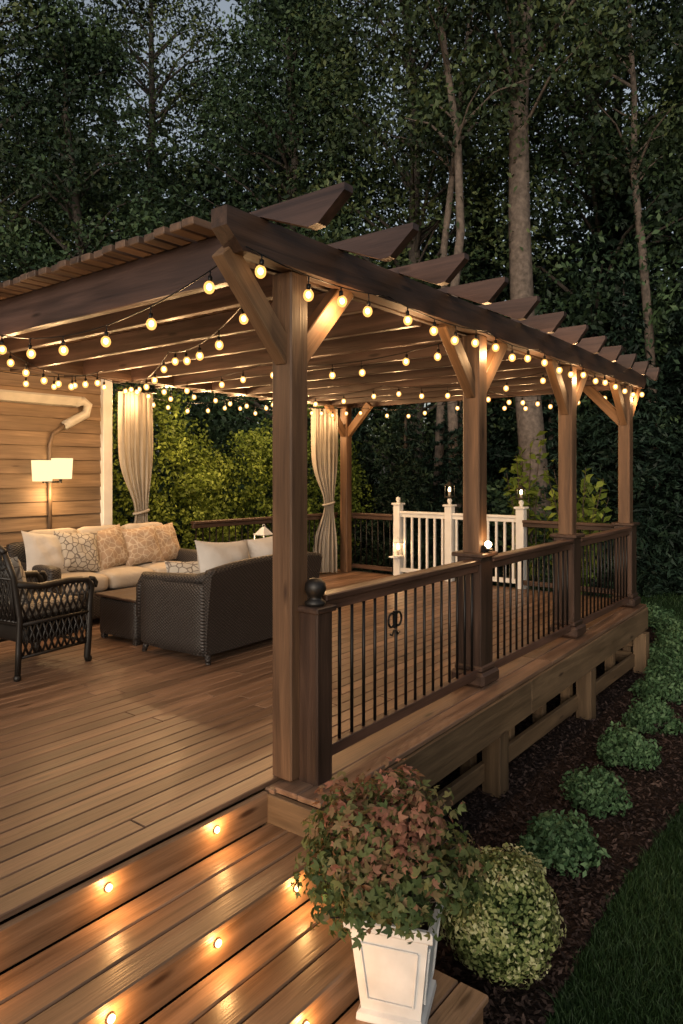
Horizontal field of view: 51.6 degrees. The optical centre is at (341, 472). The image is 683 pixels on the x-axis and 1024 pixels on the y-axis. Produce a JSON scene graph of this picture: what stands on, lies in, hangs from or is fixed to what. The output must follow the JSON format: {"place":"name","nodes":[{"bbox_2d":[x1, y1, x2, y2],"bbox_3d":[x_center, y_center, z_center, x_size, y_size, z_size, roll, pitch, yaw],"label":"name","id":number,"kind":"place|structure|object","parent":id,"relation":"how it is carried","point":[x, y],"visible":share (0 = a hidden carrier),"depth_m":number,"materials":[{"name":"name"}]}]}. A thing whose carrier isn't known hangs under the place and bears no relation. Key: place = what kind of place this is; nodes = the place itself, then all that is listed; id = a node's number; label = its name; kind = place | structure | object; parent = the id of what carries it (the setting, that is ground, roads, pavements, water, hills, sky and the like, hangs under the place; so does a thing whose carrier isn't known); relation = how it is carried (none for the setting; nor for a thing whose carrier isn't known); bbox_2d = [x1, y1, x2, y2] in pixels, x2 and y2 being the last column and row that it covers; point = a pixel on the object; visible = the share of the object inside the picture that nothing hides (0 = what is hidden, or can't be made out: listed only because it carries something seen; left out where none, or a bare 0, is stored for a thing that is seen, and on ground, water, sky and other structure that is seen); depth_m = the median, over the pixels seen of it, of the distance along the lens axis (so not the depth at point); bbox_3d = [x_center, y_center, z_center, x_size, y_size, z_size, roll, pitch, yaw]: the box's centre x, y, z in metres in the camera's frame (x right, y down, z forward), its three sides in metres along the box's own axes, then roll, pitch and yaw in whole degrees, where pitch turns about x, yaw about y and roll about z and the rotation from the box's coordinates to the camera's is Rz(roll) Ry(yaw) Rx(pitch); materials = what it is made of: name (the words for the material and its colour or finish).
{"place":"outdoors","nodes":[
{"label":"outdoors","id":0,"kind":"place"},
{"bbox_2d":[253,524,272,538],"bbox_3d":[-0.881,0.787,8.005,0.170,0.397,0.170,0,0,38],"label":"candle lantern","id":1,"kind":"object","parent":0,"point":[263,531],"visible":0.45,"depth_m":7.97,"materials":[{"name":"white paint"}]},
{"bbox_2d":[0,0,682,475],"label":"sky","id":2,"kind":"structure","parent":0,"point":[223,5],"materials":[{"name":"grey"}]},
{"bbox_2d":[493,582,682,1023],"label":"lawn","id":3,"kind":"structure","parent":0,"point":[554,1015],"depth_m":3.31,"materials":[{"name":"green plant"}]},
{"bbox_2d":[0,367,100,548],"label":"walls","id":4,"kind":"structure","parent":3,"relation":"on","point":[26,430],"depth_m":7.54,"materials":[{"name":"brown wood"}]},
{"bbox_2d":[0,389,91,429],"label":"gutter","id":5,"kind":"object","parent":4,"relation":"attached to","point":[41,399],"visible":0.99,"depth_m":7.51,"materials":[{"name":"beige metal"}]},
{"bbox_2d":[31,458,72,482],"bbox_3d":[-3.061,-0.016,7.466,0.209,0.262,0.358,0,0,38],"label":"wall lamp","id":6,"kind":"object","parent":4,"relation":"attached to","point":[48,471],"visible":1,"depth_m":7.42,"materials":[{"name":"white fabric"}]},
{"bbox_2d":[48,424,64,528],"bbox_3d":[-3.062,0.636,7.619,0.044,2.358,0.225,0,0,38],"label":"downspout","id":7,"kind":"object","parent":4,"relation":"attached to","point":[56,431],"visible":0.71,"depth_m":7.53,"materials":[{"name":"beige metal"}]},
{"bbox_2d":[100,379,111,525],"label":"corner trim","id":8,"kind":"structure","parent":4,"relation":"attached to","point":[106,456],"depth_m":8.07,"materials":[{"name":"white paint"}]},
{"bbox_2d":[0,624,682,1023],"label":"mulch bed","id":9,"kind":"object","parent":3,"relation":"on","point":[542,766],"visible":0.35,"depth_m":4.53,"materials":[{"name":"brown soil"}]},
{"bbox_2d":[0,791,487,1023],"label":"deck steps","id":10,"kind":"structure","parent":9,"relation":"on","point":[141,958],"depth_m":2.62,"materials":[{"name":"brown wood"}]},
{"bbox_2d":[290,757,499,1023],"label":"white planter","id":11,"kind":"object","parent":10,"relation":"on","point":[390,846],"visible":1,"depth_m":2.54,"materials":[{"name":"white painted wood"},{"name":"leaf"},{"name":"soil"}]},
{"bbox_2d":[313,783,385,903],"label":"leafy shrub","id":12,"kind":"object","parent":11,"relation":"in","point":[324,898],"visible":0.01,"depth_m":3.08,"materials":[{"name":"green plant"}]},
{"bbox_2d":[0,569,648,921],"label":"wooden deck","id":13,"kind":"structure","parent":9,"relation":"on","point":[115,750],"depth_m":4.42,"materials":[{"name":"brown wood"}]},
{"bbox_2d":[0,545,97,681],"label":"ornate armchair","id":14,"kind":"object","parent":13,"relation":"on","point":[37,615],"visible":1,"depth_m":5.33,"materials":[{"name":"wicker"}]},
{"bbox_2d":[6,522,196,620],"bbox_3d":[-2.486,1.042,7.574,0.878,0.947,1.971,0,0,38],"label":"outdoor sofa","id":15,"kind":"object","parent":13,"relation":"on","point":[113,557],"visible":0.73,"depth_m":7.31,"materials":[{"name":"fabric"}]},
{"bbox_2d":[95,587,140,645],"bbox_3d":[-1.808,1.311,6.560,0.600,0.408,0.700,0,0,38],"label":"wicker ottoman","id":16,"kind":"object","parent":13,"relation":"on","point":[119,618],"visible":0.45,"depth_m":6.29,"materials":[{"name":"brown wicker"}]},
{"bbox_2d":[136,536,321,664],"bbox_3d":[-0.958,1.036,6.297,0.933,0.968,1.463,0,0,35],"label":"wicker loveseat","id":17,"kind":"object","parent":13,"relation":"on","point":[215,598],"visible":0.82,"depth_m":5.75,"materials":[{"name":"black wicker"}]},
{"bbox_2d":[0,182,659,781],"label":"pergola","id":18,"kind":"object","parent":13,"relation":"on","point":[292,336],"visible":0.96,"depth_m":4.89,"materials":[{"name":"brown wood"}]},
{"bbox_2d":[115,389,156,522],"bbox_3d":[-2.405,0.264,8.273,0.480,2.442,0.140,0,0,-32],"label":"outdoor curtain","id":19,"kind":"object","parent":18,"relation":"hanging from","point":[135,433],"visible":0.64,"depth_m":8.27,"materials":[{"name":"fabric"}]},
{"bbox_2d":[0,246,643,417],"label":"string lights","id":20,"kind":"object","parent":18,"relation":"hanging from","point":[260,273],"visible":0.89,"depth_m":5.54,"materials":[{"name":"glass"},{"name":"black plastic"}]},
{"bbox_2d":[309,407,337,572],"bbox_3d":[-0.245,0.264,10.446,0.480,2.442,0.140,0,0,-14],"label":"outdoor curtain","id":21,"kind":"object","parent":18,"relation":"hanging from","point":[324,441],"visible":0.93,"depth_m":10.45,"materials":[{"name":"fabric"}]},
{"bbox_2d":[481,541,492,552],"bbox_3d":[1.041,0.533,5.054,0.090,0.083,0.070,0,0,38],"label":"post light","id":22,"kind":"object","parent":18,"relation":"on","point":[486,546],"visible":1,"depth_m":5.03,"materials":[{"name":"white glass"}]},
{"bbox_2d":[191,512,614,593],"bbox_3d":[0.830,1.036,9.647,5.269,0.838,2.210,0,0,5],"label":"side railing","id":23,"kind":"object","parent":13,"relation":"on","point":[536,524],"visible":0.52,"depth_m":9.30,"materials":[{"name":"brown wood"}]},
{"bbox_2d":[389,497,528,588],"bbox_3d":[1.551,0.938,9.712,2.050,1.155,0.255,0,0,38],"label":"white railing","id":24,"kind":"object","parent":13,"relation":"on","point":[449,517],"visible":0.72,"depth_m":9.79,"materials":[{"name":"paint"}]},
{"bbox_2d":[393,536,403,556],"bbox_3d":[0.819,1.069,10.154,0.120,0.293,0.120,0,0,38],"label":"candle lantern","id":25,"kind":"object","parent":24,"relation":"on","point":[398,540],"visible":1,"depth_m":10.13,"materials":[{"name":"white paint"}]},
{"bbox_2d":[444,482,454,497],"bbox_3d":[1.504,0.229,9.814,0.110,0.251,0.110,0,0,38],"label":"candle lantern","id":26,"kind":"object","parent":24,"relation":"on","point":[448,484],"visible":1,"depth_m":9.80,"materials":[{"name":"metal"}]},
{"bbox_2d":[517,483,525,499],"bbox_3d":[2.334,0.250,9.172,0.090,0.210,0.090,0,0,38],"label":"candle lantern","id":27,"kind":"object","parent":24,"relation":"on","point":[521,492],"visible":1,"depth_m":9.16,"materials":[{"name":"metal"}]},
{"bbox_2d":[297,527,631,785],"bbox_3d":[1.515,1.035,5.699,0.157,1.020,5.639,0,0,37],"label":"deck railing","id":28,"kind":"object","parent":13,"relation":"on","point":[319,747],"visible":0.95,"depth_m":4.23,"materials":[{"name":"brown wood"}]},
{"bbox_2d":[439,842,566,991],"bbox_3d":[0.721,1.997,3.208,0.552,0.536,0.572,0,0,38],"label":"boxwood shrub","id":29,"kind":"object","parent":9,"relation":"on","point":[485,932],"visible":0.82,"depth_m":3.06,"materials":[{"name":"green plant"}]},
{"bbox_2d":[517,809,610,878],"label":"bedding plant","id":30,"kind":"object","parent":9,"relation":"on","point":[561,843],"visible":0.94,"depth_m":4.04,"materials":[{"name":"green plant"}]},
{"bbox_2d":[538,459,611,594],"bbox_3d":[3.191,1.026,9.643,1.035,2.483,1.213,0,0,38],"label":"hydrangea shrub","id":31,"kind":"object","parent":9,"relation":"on","point":[583,512],"visible":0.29,"depth_m":9.48,"materials":[{"name":"green plant"}]},
{"bbox_2d":[558,764,632,819],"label":"bedding plant","id":32,"kind":"object","parent":9,"relation":"on","point":[595,792],"visible":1,"depth_m":4.69,"materials":[{"name":"green plant"}]},
{"bbox_2d":[596,721,661,770],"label":"bedding plant","id":33,"kind":"object","parent":9,"relation":"on","point":[628,746],"visible":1,"depth_m":5.34,"materials":[{"name":"green plant"}]},
{"bbox_2d":[621,693,682,735],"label":"bedding plant","id":34,"kind":"object","parent":9,"relation":"on","point":[649,714],"visible":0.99,"depth_m":6.09,"materials":[{"name":"green plant"}]},
{"bbox_2d":[628,665,682,704],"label":"bedding plant","id":35,"kind":"object","parent":9,"relation":"on","point":[664,685],"visible":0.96,"depth_m":6.92,"materials":[{"name":"green plant"}]},
{"bbox_2d":[646,602,677,627],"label":"bedding plant","id":36,"kind":"object","parent":9,"relation":"on","point":[656,613],"visible":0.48,"depth_m":10.16,"materials":[{"name":"green plant"}]},
{"bbox_2d":[646,640,682,677],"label":"bedding plant","id":37,"kind":"object","parent":9,"relation":"on","point":[671,656],"visible":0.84,"depth_m":7.70,"materials":[{"name":"green plant"}]},
{"bbox_2d":[649,628,682,654],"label":"bedding plant","id":38,"kind":"object","parent":9,"relation":"on","point":[674,635],"visible":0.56,"depth_m":8.52,"materials":[{"name":"green plant"}]},
{"bbox_2d":[651,614,682,638],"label":"bedding plant","id":39,"kind":"object","parent":9,"relation":"on","point":[670,624],"visible":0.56,"depth_m":9.35,"materials":[{"name":"green plant"}]},
{"bbox_2d":[354,404,440,574],"bbox_3d":[1.156,0.318,13.188,2.135,4.332,2.154,0,0,-34],"label":"conifer tree","id":40,"kind":"object","parent":3,"relation":"on","point":[409,461],"visible":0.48,"depth_m":12.98,"materials":[{"name":"green plant"}]},
{"bbox_2d":[366,472,508,570],"bbox_3d":[1.959,1.130,15.689,3.533,2.310,4.230,0,0,-5],"label":"woodland shrub","id":41,"kind":"object","parent":3,"relation":"on","point":[423,495],"visible":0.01,"depth_m":15.20,"materials":[{"name":"green plant"}]},
{"bbox_2d":[362,0,549,521],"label":"slender tree","id":42,"kind":"object","parent":3,"relation":"on","point":[450,188],"visible":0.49,"depth_m":14.67,"materials":[{"name":"green plant"}]},
{"bbox_2d":[332,0,580,528],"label":"slender tree","id":43,"kind":"object","parent":3,"relation":"on","point":[457,143],"visible":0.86,"depth_m":13.62,"materials":[{"name":"green plant"}]},
{"bbox_2d":[421,401,515,586],"bbox_3d":[2.348,0.004,14.206,2.479,5.031,2.501,0,0,-13],"label":"conifer tree","id":44,"kind":"object","parent":3,"relation":"on","point":[446,477],"visible":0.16,"depth_m":13.92,"materials":[{"name":"green plant"}]},
{"bbox_2d":[366,0,654,581],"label":"tall tree","id":45,"kind":"object","parent":3,"relation":"on","point":[530,424],"visible":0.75,"depth_m":14.21,"materials":[{"name":"green plant"}]},
{"bbox_2d":[431,475,613,590],"bbox_3d":[3.574,1.173,14.470,4.230,2.224,3.533,0,0,16],"label":"woodland shrub","id":46,"kind":"object","parent":3,"relation":"on","point":[496,502],"visible":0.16,"depth_m":13.59,"materials":[{"name":"green plant"}]},
{"bbox_2d":[499,431,548,588],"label":"hydrangea shrub","id":47,"kind":"object","parent":3,"relation":"on","point":[532,497],"visible":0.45,"depth_m":9.97,"materials":[{"name":"green plant"}]},
{"bbox_2d":[493,335,602,588],"bbox_3d":[4.357,-0.247,14.758,2.779,5.590,2.755,0,0,24],"label":"conifer tree","id":48,"kind":"object","parent":3,"relation":"on","point":[551,425],"visible":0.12,"depth_m":14.51,"materials":[{"name":"green plant"}]},
{"bbox_2d":[460,0,682,472],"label":"broadleaf tree","id":49,"kind":"object","parent":3,"relation":"on","point":[659,201],"visible":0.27,"depth_m":15.84,"materials":[{"name":"green plant"}]},
{"bbox_2d":[498,472,679,580],"bbox_3d":[5.208,1.124,15.000,4.230,2.322,3.533,0,0,-35],"label":"woodland shrub","id":50,"kind":"object","parent":3,"relation":"on","point":[605,522],"visible":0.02,"depth_m":14.02,"materials":[{"name":"green plant"}]},
{"bbox_2d":[536,0,682,554],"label":"slender tree","id":51,"kind":"object","parent":3,"relation":"on","point":[633,171],"visible":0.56,"depth_m":15.06,"materials":[{"name":"green plant"}]},
{"bbox_2d":[544,110,682,506],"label":"conifer tree","id":52,"kind":"object","parent":3,"relation":"on","point":[609,245],"visible":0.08,"depth_m":16.62,"materials":[{"name":"green plant"}]},
{"bbox_2d":[551,268,682,597],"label":"conifer tree","id":53,"kind":"object","parent":3,"relation":"on","point":[651,566],"visible":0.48,"depth_m":13.61,"materials":[{"name":"green plant"}]},
{"bbox_2d":[618,10,682,455],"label":"broadleaf tree","id":54,"kind":"object","parent":3,"relation":"on","point":[666,236],"visible":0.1,"depth_m":18.05,"materials":[{"name":"green plant"}]},
{"bbox_2d":[628,0,682,162],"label":"tall tree","id":55,"kind":"object","parent":3,"relation":"on","point":[679,69],"visible":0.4,"depth_m":15.79,"materials":[{"name":"green plant"}]},
{"bbox_2d":[633,246,682,591],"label":"conifer tree","id":56,"kind":"object","parent":3,"relation":"on","point":[672,386],"visible":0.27,"depth_m":14.47,"materials":[{"name":"green plant"}]},
{"bbox_2d":[662,244,682,418],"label":"conifer tree","id":57,"kind":"object","parent":3,"relation":"on","point":[679,270],"depth_m":17.80,"materials":[{"name":"green plant"}]},
{"label":"ground","id":58,"kind":"structure","parent":0,"visible":0},
{"bbox_2d":[0,61,134,389],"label":"broadleaf tree","id":59,"kind":"object","parent":58,"relation":"on","point":[17,134],"visible":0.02,"depth_m":21.88,"materials":[{"name":"green plant"}]},
{"bbox_2d":[0,0,147,282],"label":"broadleaf tree","id":60,"kind":"object","parent":58,"relation":"on","point":[17,8],"visible":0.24,"depth_m":16.39,"materials":[{"name":"green plant"}]},
{"bbox_2d":[0,0,206,516],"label":"broadleaf tree","id":61,"kind":"object","parent":58,"relation":"on","point":[67,82],"visible":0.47,"depth_m":16.02,"materials":[{"name":"green plant"}]},
{"bbox_2d":[15,0,273,517],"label":"broadleaf tree","id":62,"kind":"object","parent":58,"relation":"on","point":[152,91],"visible":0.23,"depth_m":21.64,"materials":[{"name":"green plant"}]},
{"bbox_2d":[112,449,209,548],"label":"woodland shrub","id":63,"kind":"object","parent":58,"relation":"on","point":[161,486],"visible":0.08,"depth_m":14.75,"materials":[{"name":"green plant"}]},
{"bbox_2d":[154,475,256,546],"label":"woodland shrub","id":64,"kind":"object","parent":58,"relation":"on","point":[216,514],"visible":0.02,"depth_m":15.90,"materials":[{"name":"green plant"}]},
{"bbox_2d":[112,384,376,568],"bbox_3d":[-1.665,0.486,11.233,1.609,3.770,6.494,0,0,38],"label":"hedge","id":65,"kind":"object","parent":58,"relation":"on","point":[210,478],"visible":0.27,"depth_m":10.68,"materials":[{"name":"green plant"}]},
{"bbox_2d":[151,0,402,495],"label":"broadleaf tree","id":66,"kind":"object","parent":58,"relation":"on","point":[237,63],"visible":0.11,"depth_m":20.42,"materials":[{"name":"green plant"}]},
{"bbox_2d":[157,0,408,503],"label":"broadleaf tree","id":67,"kind":"object","parent":58,"relation":"on","point":[288,54],"visible":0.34,"depth_m":17.85,"materials":[{"name":"green plant"}]},
{"bbox_2d":[204,462,365,571],"bbox_3d":[-1.176,0.978,14.759,4.230,2.620,3.533,0,0,20],"label":"woodland shrub","id":68,"kind":"object","parent":58,"relation":"on","point":[270,496],"visible":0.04,"depth_m":14.32,"materials":[{"name":"green plant"}]},
{"bbox_2d":[2,96,681,513],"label":"distant trees","id":69,"kind":"object","parent":58,"relation":"on","point":[372,258],"visible":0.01,"depth_m":34.08,"materials":[{"name":"green plant"}]},
{"bbox_2d":[315,407,392,573],"bbox_3d":[0.155,0.067,14.175,2.432,4.891,2.410,0,0,41],"label":"conifer tree","id":70,"kind":"object","parent":58,"relation":"on","point":[365,449],"visible":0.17,"depth_m":13.87,"materials":[{"name":"green plant"}]},
{"bbox_2d":[313,487,440,573],"bbox_3d":[0.431,1.246,15.196,4.230,2.075,3.533,0,0,36],"label":"woodland shrub","id":71,"kind":"object","parent":58,"relation":"on","point":[359,534],"visible":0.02,"depth_m":13.82,"materials":[{"name":"green plant"}]},
{"bbox_2d":[251,0,583,497],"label":"broadleaf tree","id":72,"kind":"object","parent":58,"relation":"on","point":[415,187],"visible":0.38,"depth_m":16.50,"materials":[{"name":"green plant"}]},
{"bbox_2d":[355,52,550,492],"bbox_3d":[3.483,-5.783,23.322,7.181,16.186,7.275,0,0,19],"label":"broadleaf tree","id":73,"kind":"object","parent":58,"relation":"on","point":[430,247],"visible":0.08,"depth_m":22.75,"materials":[{"name":"green plant"}]},
{"bbox_2d":[416,172,547,566],"bbox_3d":[3.540,-2.411,18.001,4.484,10.448,4.591,0,0,-2],"label":"conifer tree","id":74,"kind":"object","parent":58,"relation":"on","point":[504,447],"visible":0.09,"depth_m":17.46,"materials":[{"name":"green plant"}]},
{"bbox_2d":[498,0,682,403],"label":"broadleaf tree","id":75,"kind":"object","parent":58,"relation":"on","point":[621,100],"visible":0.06,"depth_m":20.93,"materials":[{"name":"green plant"}]},
{"bbox_2d":[631,1,682,357],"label":"broadleaf tree","id":76,"kind":"object","parent":58,"relation":"on","point":[666,188],"visible":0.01,"depth_m":22.96,"materials":[{"name":"green plant"}]}
]}

